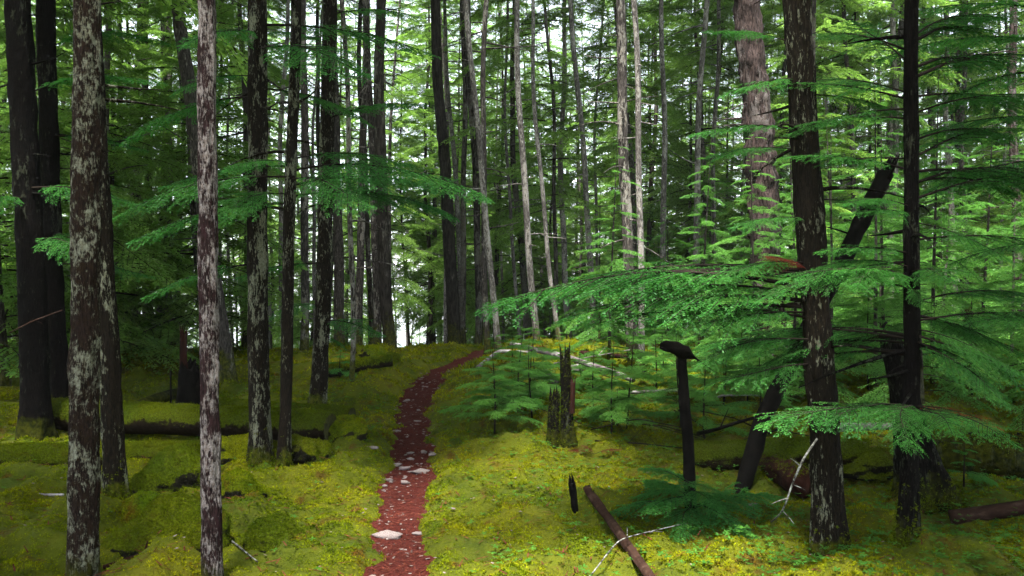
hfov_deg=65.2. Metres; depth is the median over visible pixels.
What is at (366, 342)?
young hemlock
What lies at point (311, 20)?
sky
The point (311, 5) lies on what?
conifer tree
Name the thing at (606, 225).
hemlock sapling
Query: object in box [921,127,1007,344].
hemlock sapling
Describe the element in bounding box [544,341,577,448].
tree stump
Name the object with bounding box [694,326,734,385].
hemlock sapling
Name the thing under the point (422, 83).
slender tree
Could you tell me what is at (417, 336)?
conifer tree
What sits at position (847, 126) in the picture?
slender tree
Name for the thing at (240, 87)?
slender tree
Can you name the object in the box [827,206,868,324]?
hemlock sapling
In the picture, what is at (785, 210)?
young hemlock
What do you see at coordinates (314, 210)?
slender tree
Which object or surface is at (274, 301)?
young hemlock
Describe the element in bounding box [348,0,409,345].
conifer tree
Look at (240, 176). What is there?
slender tree
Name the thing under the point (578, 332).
hemlock sapling
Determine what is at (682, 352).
dead snag
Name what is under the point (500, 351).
fallen branch
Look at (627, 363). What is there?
moss mound
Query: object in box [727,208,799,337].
hemlock sapling
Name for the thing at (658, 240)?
hemlock sapling
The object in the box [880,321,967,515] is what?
broken snag
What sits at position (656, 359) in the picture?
hemlock sapling
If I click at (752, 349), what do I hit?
hemlock sapling
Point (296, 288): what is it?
young hemlock
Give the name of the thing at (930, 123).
conifer tree
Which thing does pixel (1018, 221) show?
young hemlock
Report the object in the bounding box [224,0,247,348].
conifer tree
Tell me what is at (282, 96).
slender tree
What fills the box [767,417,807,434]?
dead twig
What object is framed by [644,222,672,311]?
hemlock sapling
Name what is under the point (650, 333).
hemlock sapling
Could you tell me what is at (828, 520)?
conifer tree
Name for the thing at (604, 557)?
fallen branch
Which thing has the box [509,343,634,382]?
fallen pole
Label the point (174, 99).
conifer tree
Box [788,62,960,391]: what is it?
young hemlock
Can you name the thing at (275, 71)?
conifer tree
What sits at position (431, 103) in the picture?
conifer tree
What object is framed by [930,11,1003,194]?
slender tree
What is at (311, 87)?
slender tree
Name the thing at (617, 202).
conifer tree
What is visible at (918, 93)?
slender tree
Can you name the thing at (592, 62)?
conifer tree
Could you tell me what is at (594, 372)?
hemlock sapling
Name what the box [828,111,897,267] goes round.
young hemlock
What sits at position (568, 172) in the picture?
conifer tree
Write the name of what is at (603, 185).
slender tree
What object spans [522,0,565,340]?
conifer tree
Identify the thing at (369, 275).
conifer tree
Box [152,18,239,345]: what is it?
conifer tree
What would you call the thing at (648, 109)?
slender tree
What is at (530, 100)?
slender tree
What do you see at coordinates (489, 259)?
conifer tree
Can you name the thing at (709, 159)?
young hemlock
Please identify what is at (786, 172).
conifer tree
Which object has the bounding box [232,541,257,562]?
fallen branch
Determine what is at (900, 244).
young hemlock
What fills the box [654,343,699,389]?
hemlock sapling
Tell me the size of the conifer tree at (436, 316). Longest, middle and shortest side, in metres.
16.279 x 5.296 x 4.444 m
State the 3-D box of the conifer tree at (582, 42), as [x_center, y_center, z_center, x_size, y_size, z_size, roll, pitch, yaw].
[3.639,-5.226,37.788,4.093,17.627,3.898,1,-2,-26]
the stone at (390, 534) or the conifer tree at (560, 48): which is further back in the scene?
the conifer tree at (560, 48)
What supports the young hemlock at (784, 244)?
on the ground at (556, 564)
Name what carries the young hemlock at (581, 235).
on the ground at (556, 564)
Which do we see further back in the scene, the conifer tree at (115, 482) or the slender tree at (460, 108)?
the slender tree at (460, 108)
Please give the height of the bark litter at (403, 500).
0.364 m
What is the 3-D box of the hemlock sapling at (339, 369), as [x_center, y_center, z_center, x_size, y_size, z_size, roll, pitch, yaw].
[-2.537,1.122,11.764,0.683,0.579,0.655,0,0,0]
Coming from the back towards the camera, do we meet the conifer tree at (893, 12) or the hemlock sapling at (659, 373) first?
the conifer tree at (893, 12)
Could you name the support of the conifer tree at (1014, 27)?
on the ground at (556, 564)
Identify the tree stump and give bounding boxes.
[170,325,199,404]
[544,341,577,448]
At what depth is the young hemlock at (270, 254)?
31.52 m
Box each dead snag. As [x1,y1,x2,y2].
[659,341,714,512]
[733,154,899,493]
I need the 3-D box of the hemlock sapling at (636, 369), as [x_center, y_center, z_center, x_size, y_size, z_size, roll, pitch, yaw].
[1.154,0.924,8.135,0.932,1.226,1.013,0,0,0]
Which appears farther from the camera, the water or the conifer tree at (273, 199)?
the water
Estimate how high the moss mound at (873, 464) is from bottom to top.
0.265 m
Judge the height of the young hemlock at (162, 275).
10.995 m
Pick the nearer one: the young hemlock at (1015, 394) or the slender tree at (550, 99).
the young hemlock at (1015, 394)
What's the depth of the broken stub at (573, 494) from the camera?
5.65 m
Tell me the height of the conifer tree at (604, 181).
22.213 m
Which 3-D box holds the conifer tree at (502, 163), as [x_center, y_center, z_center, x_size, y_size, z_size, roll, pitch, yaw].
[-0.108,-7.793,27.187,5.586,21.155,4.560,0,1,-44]
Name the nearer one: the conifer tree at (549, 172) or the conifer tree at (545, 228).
the conifer tree at (545, 228)
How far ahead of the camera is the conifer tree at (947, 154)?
19.95 m
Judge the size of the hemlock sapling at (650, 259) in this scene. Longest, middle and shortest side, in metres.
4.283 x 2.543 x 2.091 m
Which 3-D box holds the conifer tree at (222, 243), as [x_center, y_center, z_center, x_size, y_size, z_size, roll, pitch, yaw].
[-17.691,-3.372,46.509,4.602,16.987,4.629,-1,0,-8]
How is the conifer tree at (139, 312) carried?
on the ground at (556, 564)
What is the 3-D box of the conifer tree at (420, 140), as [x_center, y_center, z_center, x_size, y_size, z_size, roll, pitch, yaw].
[-4.096,-6.908,38.480,7.060,22.473,6.268,0,1,-1]
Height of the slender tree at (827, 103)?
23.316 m
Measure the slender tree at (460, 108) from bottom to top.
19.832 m
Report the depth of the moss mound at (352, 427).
7.72 m
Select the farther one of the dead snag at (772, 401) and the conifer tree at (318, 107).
the conifer tree at (318, 107)
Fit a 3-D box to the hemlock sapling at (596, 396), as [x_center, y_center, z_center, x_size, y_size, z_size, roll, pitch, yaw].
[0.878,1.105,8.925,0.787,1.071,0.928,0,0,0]
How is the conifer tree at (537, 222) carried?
on the ground at (556, 564)
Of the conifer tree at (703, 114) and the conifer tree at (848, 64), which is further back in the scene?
the conifer tree at (703, 114)
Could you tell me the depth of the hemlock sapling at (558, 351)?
12.28 m
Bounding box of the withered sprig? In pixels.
[567,445,621,453]
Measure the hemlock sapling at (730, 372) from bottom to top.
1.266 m
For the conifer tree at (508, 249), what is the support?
on the ground at (556, 564)
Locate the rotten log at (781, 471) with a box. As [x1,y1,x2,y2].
[758,454,810,498]
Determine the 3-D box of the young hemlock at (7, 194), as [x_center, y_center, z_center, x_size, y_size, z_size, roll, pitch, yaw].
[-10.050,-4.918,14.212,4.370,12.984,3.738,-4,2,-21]
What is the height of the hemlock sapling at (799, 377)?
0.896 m
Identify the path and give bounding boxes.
[363,350,483,575]
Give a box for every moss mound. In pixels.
[100,490,231,557]
[117,490,159,524]
[129,443,199,493]
[221,433,248,465]
[221,466,268,500]
[240,510,312,552]
[275,433,334,465]
[328,414,368,444]
[355,343,387,357]
[552,341,591,350]
[624,360,649,372]
[843,446,893,481]
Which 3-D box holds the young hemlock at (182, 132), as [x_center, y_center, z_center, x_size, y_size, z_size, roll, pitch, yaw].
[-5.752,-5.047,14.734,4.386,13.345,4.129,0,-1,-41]
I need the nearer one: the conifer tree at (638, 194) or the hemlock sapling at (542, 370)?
the hemlock sapling at (542, 370)
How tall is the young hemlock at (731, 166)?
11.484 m
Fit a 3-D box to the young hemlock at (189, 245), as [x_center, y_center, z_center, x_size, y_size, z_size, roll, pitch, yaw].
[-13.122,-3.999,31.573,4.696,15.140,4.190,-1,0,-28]
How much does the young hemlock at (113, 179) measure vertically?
9.684 m
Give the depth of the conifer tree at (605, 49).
21.04 m
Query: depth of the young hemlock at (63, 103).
20.92 m
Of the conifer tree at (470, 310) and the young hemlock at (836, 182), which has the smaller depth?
the young hemlock at (836, 182)
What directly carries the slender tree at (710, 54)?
on the ground at (556, 564)
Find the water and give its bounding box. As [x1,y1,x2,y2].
[127,293,605,347]
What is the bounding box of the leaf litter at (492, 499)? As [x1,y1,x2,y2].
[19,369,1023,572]
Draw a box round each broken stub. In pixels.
[568,472,577,512]
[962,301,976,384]
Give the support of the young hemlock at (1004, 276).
on the ground at (556, 564)
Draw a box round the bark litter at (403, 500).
[377,380,434,575]
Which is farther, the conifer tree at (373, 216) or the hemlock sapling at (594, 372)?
the conifer tree at (373, 216)
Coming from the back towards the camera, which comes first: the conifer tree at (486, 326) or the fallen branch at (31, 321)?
the conifer tree at (486, 326)
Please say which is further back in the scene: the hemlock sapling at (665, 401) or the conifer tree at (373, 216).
the conifer tree at (373, 216)
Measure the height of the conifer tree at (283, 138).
23.768 m
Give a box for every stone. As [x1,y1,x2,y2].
[372,530,402,539]
[399,466,410,469]
[401,480,409,484]
[411,531,421,535]
[412,468,429,473]
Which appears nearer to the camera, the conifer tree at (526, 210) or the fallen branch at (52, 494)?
the fallen branch at (52, 494)
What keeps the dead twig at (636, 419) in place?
on the ground at (556, 564)
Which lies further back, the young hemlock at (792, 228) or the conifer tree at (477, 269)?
the conifer tree at (477, 269)
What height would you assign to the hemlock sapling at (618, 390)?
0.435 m
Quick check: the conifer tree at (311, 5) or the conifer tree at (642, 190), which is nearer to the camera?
the conifer tree at (311, 5)
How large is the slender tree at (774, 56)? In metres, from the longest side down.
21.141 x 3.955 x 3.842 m
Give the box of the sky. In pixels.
[9,0,1023,291]
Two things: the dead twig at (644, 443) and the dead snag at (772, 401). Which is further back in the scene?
the dead twig at (644, 443)
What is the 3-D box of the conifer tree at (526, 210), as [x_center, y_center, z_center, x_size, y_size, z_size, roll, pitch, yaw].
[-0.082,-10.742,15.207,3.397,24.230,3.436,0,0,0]
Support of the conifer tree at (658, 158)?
on the ground at (556, 564)
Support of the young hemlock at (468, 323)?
on the ground at (556, 564)
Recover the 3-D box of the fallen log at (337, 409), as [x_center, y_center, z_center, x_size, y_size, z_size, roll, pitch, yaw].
[-2.836,1.443,9.481,2.102,0.290,0.881,0,0,0]
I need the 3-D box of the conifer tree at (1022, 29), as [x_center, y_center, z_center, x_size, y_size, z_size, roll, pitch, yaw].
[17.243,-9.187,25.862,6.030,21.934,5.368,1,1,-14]
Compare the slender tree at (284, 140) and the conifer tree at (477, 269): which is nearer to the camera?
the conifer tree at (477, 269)
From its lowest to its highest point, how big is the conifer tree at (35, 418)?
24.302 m
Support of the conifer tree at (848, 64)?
on the ground at (556, 564)
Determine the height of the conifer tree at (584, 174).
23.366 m
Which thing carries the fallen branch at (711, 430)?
on the ground at (556, 564)
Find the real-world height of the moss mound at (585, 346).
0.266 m
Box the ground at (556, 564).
[0,292,1023,575]
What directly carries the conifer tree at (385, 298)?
on the ground at (556, 564)
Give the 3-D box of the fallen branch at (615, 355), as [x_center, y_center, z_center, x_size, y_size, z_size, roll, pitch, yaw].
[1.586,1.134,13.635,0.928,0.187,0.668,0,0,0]
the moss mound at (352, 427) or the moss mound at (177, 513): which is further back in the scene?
the moss mound at (352, 427)
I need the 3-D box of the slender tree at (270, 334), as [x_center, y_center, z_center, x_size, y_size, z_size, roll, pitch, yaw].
[-7.902,-7.353,23.878,3.931,19.514,3.714,-2,0,-45]
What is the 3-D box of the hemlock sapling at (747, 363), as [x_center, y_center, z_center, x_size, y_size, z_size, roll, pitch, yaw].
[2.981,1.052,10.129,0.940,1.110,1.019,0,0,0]
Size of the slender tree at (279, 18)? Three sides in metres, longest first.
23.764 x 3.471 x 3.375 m
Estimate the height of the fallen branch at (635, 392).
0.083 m
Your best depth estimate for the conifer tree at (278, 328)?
25.65 m
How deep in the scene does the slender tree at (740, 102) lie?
38.40 m
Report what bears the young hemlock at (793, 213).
on the ground at (556, 564)
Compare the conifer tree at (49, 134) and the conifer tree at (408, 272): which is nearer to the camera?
the conifer tree at (49, 134)
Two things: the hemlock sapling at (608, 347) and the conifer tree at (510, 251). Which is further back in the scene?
the conifer tree at (510, 251)
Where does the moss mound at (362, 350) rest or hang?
on the ground at (556, 564)
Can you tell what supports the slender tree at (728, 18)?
on the ground at (556, 564)
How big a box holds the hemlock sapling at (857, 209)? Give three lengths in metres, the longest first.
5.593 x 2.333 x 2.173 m
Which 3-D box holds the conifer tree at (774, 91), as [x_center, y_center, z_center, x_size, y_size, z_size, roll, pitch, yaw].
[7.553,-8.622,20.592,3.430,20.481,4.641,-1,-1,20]
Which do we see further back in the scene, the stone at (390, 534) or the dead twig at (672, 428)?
the dead twig at (672, 428)
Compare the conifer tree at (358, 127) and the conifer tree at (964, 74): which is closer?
the conifer tree at (964, 74)
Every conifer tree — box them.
[0,0,70,345]
[0,0,279,441]
[0,19,36,251]
[7,0,173,398]
[8,0,132,178]
[63,2,224,313]
[65,0,105,575]
[69,3,196,318]
[99,1,180,499]
[102,4,223,322]
[112,0,495,467]
[119,0,440,467]
[121,2,152,345]
[128,0,270,316]
[140,0,314,278]
[141,18,191,338]
[144,0,311,243]
[147,0,352,383]
[148,20,227,295]
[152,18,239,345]
[172,24,218,345]
[173,4,300,341]
[185,96,234,308]
[185,224,198,346]
[197,0,223,575]
[219,3,311,339]
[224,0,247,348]
[226,97,300,300]
[235,0,426,404]
[267,0,333,350]
[273,0,373,316]
[285,0,406,383]
[294,132,316,324]
[295,0,391,337]
[295,13,370,345]
[310,0,423,338]
[316,0,401,344]
[317,0,452,345]
[332,0,412,344]
[337,0,401,343]
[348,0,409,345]
[349,0,431,332]
[350,0,422,348]
[363,4,474,345]
[370,0,501,342]
[370,5,499,342]
[372,0,490,344]
[386,72,416,343]
[387,0,493,344]
[398,38,472,337]
[404,38,453,347]
[410,68,492,343]
[412,1,498,256]
[414,1,516,342]
[418,0,470,344]
[424,0,559,340]
[425,5,539,313]
[427,0,503,344]
[431,0,544,354]
[440,0,501,351]
[441,0,634,339]
[446,0,501,344]
[455,5,540,339]
[466,0,593,341]
[466,32,516,289]
[470,73,522,340]
[472,0,925,558]
[491,0,557,339]
[492,31,558,341]
[498,0,594,338]
[500,70,552,336]
[510,10,584,339]
[511,0,723,312]
[511,46,558,280]
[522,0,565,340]
[530,0,623,326]
[532,29,584,335]
[534,6,598,318]
[549,0,596,340]
[551,3,616,334]
[561,0,659,326]
[571,17,621,304]
[579,0,669,360]
[586,0,723,334]
[588,0,718,310]
[590,0,710,266]
[591,26,627,338]
[593,0,668,265]
[608,19,686,317]
[611,0,658,372]
[616,17,666,329]
[622,0,795,335]
[627,0,779,330]
[645,1,745,264]
[645,9,720,283]
[652,0,667,338]
[666,25,743,259]
[669,7,696,254]
[670,3,738,253]
[694,0,788,247]
[710,24,839,261]
[712,0,791,357]
[715,20,743,245]
[724,12,823,216]
[733,0,903,265]
[740,0,881,191]
[766,2,902,239]
[771,0,966,225]
[771,51,832,279]
[783,0,868,263]
[784,0,975,289]
[816,0,994,294]
[829,0,929,315]
[833,2,944,238]
[855,1,1007,328]
[868,0,1023,342]
[898,1,1023,311]
[935,12,959,317]
[939,0,1023,202]
[941,1,1023,266]
[948,0,992,309]
[972,0,1023,337]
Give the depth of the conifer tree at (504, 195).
47.56 m
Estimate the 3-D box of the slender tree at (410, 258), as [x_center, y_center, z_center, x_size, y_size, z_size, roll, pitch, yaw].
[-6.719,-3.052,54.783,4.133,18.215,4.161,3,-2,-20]
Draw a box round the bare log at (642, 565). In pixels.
[583,485,654,575]
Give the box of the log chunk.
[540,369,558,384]
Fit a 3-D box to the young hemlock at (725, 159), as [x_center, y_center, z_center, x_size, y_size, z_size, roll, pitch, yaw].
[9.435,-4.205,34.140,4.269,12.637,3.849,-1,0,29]
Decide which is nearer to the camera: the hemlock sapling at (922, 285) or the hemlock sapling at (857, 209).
the hemlock sapling at (922, 285)
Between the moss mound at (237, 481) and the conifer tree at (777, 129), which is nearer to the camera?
the moss mound at (237, 481)
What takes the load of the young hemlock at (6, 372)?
on the ground at (556, 564)
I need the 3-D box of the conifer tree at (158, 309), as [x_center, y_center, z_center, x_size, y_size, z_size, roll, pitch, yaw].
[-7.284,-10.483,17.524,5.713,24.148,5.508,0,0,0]
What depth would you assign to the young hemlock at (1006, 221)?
18.20 m
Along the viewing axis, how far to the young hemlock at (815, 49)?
16.78 m
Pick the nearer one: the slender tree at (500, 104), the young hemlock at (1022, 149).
the young hemlock at (1022, 149)
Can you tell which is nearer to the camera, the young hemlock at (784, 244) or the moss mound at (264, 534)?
the moss mound at (264, 534)
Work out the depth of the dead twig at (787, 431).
7.88 m
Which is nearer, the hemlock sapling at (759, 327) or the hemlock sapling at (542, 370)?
the hemlock sapling at (542, 370)
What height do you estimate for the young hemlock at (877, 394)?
4.295 m
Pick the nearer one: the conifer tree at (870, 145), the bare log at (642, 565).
the bare log at (642, 565)
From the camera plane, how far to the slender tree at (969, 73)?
30.56 m
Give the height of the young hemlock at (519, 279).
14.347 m
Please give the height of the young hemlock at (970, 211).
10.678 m
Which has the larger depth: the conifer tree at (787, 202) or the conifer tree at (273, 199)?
the conifer tree at (273, 199)
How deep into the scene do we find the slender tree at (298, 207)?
37.66 m
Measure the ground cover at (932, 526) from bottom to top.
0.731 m
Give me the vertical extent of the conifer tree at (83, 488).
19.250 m
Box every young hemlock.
[0,0,131,350]
[0,0,199,374]
[0,0,240,370]
[0,1,166,385]
[0,2,130,351]
[0,7,67,334]
[0,11,70,337]
[0,12,72,335]
[2,1,180,342]
[6,0,72,340]
[56,0,240,346]
[56,2,198,355]
[60,0,311,356]
[109,0,281,364]
[114,0,314,352]
[126,88,198,346]
[224,153,243,346]
[229,8,311,347]
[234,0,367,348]
[238,216,280,345]
[268,4,382,348]
[274,155,316,348]
[330,158,367,343]
[348,257,402,346]
[415,58,501,346]
[493,54,553,346]
[514,59,588,338]
[541,44,619,339]
[543,57,619,338]
[611,0,739,329]
[677,69,749,329]
[680,81,728,262]
[692,143,789,395]
[698,0,899,327]
[707,30,786,329]
[707,49,746,322]
[716,99,741,259]
[717,103,746,317]
[720,185,870,410]
[744,118,845,351]
[755,114,887,393]
[772,184,864,371]
[778,53,859,326]
[779,72,801,320]
[788,57,874,308]
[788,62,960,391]
[796,3,901,298]
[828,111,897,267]
[832,129,898,297]
[833,86,956,381]
[833,144,959,369]
[836,179,930,339]
[845,86,1021,428]
[860,171,961,344]
[868,145,1019,371]
[870,71,1023,395]
[872,18,941,327]
[878,142,943,296]
[919,0,1008,306]
[919,0,1010,315]
[921,75,1023,351]
[924,50,1005,324]
[925,25,1023,323]
[932,68,1023,430]
[954,108,1023,386]
[964,0,1023,328]
[966,143,1023,394]
[968,1,1023,304]
[972,3,1023,311]
[974,207,1023,348]
[983,245,1023,361]
[988,159,1023,336]
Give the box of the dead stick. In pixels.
[555,347,629,363]
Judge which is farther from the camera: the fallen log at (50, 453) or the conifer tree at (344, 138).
the conifer tree at (344, 138)
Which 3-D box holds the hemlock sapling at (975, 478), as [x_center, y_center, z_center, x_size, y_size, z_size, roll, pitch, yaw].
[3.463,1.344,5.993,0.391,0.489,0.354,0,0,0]
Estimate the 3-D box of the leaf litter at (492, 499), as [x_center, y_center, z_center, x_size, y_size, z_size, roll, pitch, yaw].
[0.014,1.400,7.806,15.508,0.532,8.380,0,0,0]
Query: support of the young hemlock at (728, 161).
on the ground at (556, 564)
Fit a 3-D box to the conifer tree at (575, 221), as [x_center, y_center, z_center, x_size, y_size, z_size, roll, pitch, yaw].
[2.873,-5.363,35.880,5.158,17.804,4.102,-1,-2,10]
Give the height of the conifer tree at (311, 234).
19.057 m
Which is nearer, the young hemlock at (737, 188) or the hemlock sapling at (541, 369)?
the hemlock sapling at (541, 369)
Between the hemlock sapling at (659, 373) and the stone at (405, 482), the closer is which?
the stone at (405, 482)
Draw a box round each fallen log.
[0,438,200,465]
[51,397,337,440]
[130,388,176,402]
[219,396,356,415]
[328,353,393,376]
[694,436,871,471]
[929,425,1023,478]
[948,499,1023,524]
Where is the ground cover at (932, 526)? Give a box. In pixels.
[1,347,1023,575]
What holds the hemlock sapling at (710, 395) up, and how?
on the ground at (556, 564)
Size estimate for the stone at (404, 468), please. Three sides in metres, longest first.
0.117 x 0.062 x 0.036 m
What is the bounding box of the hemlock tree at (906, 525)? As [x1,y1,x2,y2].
[692,0,1023,548]
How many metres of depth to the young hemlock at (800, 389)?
10.02 m
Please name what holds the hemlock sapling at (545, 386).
on the ground at (556, 564)
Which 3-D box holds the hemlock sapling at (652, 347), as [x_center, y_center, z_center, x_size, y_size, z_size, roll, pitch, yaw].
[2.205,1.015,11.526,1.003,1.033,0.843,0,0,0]
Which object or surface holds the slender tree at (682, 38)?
on the ground at (556, 564)
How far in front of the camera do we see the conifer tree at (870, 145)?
28.38 m
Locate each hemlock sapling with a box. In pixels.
[329,345,356,377]
[437,335,542,434]
[459,363,528,417]
[469,359,500,375]
[477,326,560,411]
[488,317,578,402]
[489,323,559,399]
[490,323,538,371]
[501,333,559,417]
[517,354,559,382]
[537,332,585,385]
[545,131,671,376]
[547,341,573,362]
[555,188,625,341]
[557,349,604,389]
[558,339,615,417]
[568,202,619,340]
[572,361,612,390]
[575,333,657,431]
[577,252,624,339]
[578,358,614,379]
[579,318,672,428]
[583,250,637,338]
[595,385,656,425]
[597,172,673,342]
[603,362,646,398]
[605,376,636,398]
[610,465,787,543]
[616,207,701,350]
[630,319,702,386]
[634,343,672,368]
[636,323,697,382]
[636,323,716,426]
[637,216,672,328]
[643,340,751,438]
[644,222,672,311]
[651,371,712,418]
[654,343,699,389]
[661,133,744,373]
[661,143,745,340]
[669,208,745,333]
[687,320,765,403]
[689,317,758,388]
[692,134,798,389]
[693,326,730,361]
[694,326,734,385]
[712,328,764,400]
[712,334,800,427]
[714,307,772,376]
[717,144,796,341]
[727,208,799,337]
[735,345,800,401]
[756,325,778,359]
[770,318,859,397]
[783,356,804,389]
[788,103,873,354]
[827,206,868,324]
[836,283,887,389]
[840,162,878,323]
[849,156,928,344]
[883,188,954,343]
[894,235,946,328]
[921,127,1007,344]
[923,199,966,336]
[923,282,1023,394]
[946,434,999,486]
[947,203,987,322]
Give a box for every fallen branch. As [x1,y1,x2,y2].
[9,310,62,332]
[39,493,63,495]
[103,540,147,568]
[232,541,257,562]
[475,349,527,367]
[579,350,626,358]
[590,524,679,575]
[616,389,694,393]
[696,410,753,434]
[715,394,757,397]
[771,438,817,523]
[840,423,892,431]
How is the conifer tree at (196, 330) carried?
on the ground at (556, 564)
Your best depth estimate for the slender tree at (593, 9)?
21.15 m
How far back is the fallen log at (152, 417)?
8.04 m
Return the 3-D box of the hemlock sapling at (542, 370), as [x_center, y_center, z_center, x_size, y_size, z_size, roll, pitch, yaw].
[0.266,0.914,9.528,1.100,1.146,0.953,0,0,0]
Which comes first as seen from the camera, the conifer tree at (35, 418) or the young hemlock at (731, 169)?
the conifer tree at (35, 418)
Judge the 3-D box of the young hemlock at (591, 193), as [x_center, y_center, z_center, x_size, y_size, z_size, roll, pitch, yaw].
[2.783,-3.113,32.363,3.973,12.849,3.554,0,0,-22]
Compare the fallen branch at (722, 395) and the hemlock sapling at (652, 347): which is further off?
the hemlock sapling at (652, 347)
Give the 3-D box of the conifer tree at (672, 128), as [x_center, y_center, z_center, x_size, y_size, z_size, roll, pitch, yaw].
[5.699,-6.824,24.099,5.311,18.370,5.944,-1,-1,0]
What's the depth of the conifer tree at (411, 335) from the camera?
45.70 m
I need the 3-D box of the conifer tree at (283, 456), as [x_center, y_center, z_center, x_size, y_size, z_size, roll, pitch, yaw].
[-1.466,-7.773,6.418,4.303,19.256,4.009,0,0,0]
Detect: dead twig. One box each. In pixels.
[591,413,680,429]
[595,435,681,447]
[602,414,697,437]
[639,419,705,437]
[701,410,750,425]
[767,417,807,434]
[767,425,809,435]
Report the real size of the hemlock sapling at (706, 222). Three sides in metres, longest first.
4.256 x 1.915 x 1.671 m
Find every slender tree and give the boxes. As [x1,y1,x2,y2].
[173,0,320,346]
[179,11,315,349]
[197,0,314,244]
[220,96,242,329]
[221,0,310,313]
[230,4,286,283]
[267,0,357,323]
[267,3,316,344]
[268,0,358,337]
[270,37,316,330]
[271,0,320,250]
[272,121,317,342]
[284,0,371,298]
[371,58,424,345]
[388,0,496,343]
[392,0,499,311]
[395,130,422,343]
[402,129,426,342]
[423,5,479,341]
[438,20,498,341]
[447,0,581,339]
[452,28,492,342]
[458,3,538,342]
[479,5,520,300]
[486,5,569,338]
[497,0,632,338]
[502,11,547,230]
[519,1,591,256]
[535,3,604,333]
[542,0,660,321]
[589,13,632,255]
[592,26,616,226]
[616,23,682,201]
[641,0,715,339]
[651,0,736,330]
[656,1,783,329]
[657,0,772,330]
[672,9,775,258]
[680,0,857,327]
[708,0,785,216]
[729,0,787,162]
[734,9,792,184]
[770,0,875,256]
[816,1,890,238]
[817,0,925,228]
[856,0,942,319]
[867,3,972,259]
[888,0,1003,89]
[899,5,942,245]
[902,0,940,297]
[903,0,1020,154]
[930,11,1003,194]
[933,0,1023,309]
[953,1,1023,295]
[989,0,1023,90]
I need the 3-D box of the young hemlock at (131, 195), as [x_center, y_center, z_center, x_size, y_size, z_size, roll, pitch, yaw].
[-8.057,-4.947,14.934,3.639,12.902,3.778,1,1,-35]
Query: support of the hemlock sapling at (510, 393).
on the ground at (556, 564)
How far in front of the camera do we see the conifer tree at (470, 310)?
40.35 m
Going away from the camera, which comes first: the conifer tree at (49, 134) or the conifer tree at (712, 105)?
the conifer tree at (49, 134)
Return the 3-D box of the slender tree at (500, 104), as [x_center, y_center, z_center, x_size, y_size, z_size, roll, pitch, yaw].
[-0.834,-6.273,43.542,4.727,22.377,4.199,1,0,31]
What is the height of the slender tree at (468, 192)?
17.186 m
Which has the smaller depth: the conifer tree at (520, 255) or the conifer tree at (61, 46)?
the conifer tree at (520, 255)
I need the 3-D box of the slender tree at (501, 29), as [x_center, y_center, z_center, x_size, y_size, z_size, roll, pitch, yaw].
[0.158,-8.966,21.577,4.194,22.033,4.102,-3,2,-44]
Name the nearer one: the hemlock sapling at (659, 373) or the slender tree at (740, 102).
the hemlock sapling at (659, 373)
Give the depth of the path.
6.67 m
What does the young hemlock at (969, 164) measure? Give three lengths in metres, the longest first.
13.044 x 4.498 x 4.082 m
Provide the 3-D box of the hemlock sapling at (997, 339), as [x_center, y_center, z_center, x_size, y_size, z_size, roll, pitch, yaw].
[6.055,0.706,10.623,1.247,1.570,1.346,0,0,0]
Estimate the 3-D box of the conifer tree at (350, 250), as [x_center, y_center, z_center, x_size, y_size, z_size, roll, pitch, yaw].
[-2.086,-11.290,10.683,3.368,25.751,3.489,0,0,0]
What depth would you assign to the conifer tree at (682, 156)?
36.87 m
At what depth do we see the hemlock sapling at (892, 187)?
17.37 m
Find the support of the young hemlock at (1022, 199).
on the ground at (556, 564)
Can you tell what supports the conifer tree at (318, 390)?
on the ground at (556, 564)
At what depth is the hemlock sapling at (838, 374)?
10.34 m
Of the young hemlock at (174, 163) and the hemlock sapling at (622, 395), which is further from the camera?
the young hemlock at (174, 163)
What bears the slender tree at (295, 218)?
on the ground at (556, 564)
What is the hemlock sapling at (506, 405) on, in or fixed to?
on the ground at (556, 564)
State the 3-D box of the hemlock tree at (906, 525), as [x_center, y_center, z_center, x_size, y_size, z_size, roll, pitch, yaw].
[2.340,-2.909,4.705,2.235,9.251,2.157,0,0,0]
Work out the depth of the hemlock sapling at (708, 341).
13.59 m
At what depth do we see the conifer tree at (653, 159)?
27.07 m
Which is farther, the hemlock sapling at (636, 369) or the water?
the water
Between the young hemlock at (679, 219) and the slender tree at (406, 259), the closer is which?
the young hemlock at (679, 219)
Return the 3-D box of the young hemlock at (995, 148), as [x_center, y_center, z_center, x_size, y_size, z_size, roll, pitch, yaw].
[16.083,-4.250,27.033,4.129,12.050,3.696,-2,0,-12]
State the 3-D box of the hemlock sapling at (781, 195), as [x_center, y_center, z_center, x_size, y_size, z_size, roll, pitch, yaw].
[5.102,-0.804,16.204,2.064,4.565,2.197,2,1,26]
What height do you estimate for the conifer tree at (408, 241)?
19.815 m
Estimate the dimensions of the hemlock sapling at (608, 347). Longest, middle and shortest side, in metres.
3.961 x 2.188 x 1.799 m
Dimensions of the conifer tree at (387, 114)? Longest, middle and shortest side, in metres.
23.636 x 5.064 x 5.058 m
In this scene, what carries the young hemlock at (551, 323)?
on the ground at (556, 564)
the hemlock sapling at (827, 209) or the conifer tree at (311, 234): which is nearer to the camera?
the hemlock sapling at (827, 209)

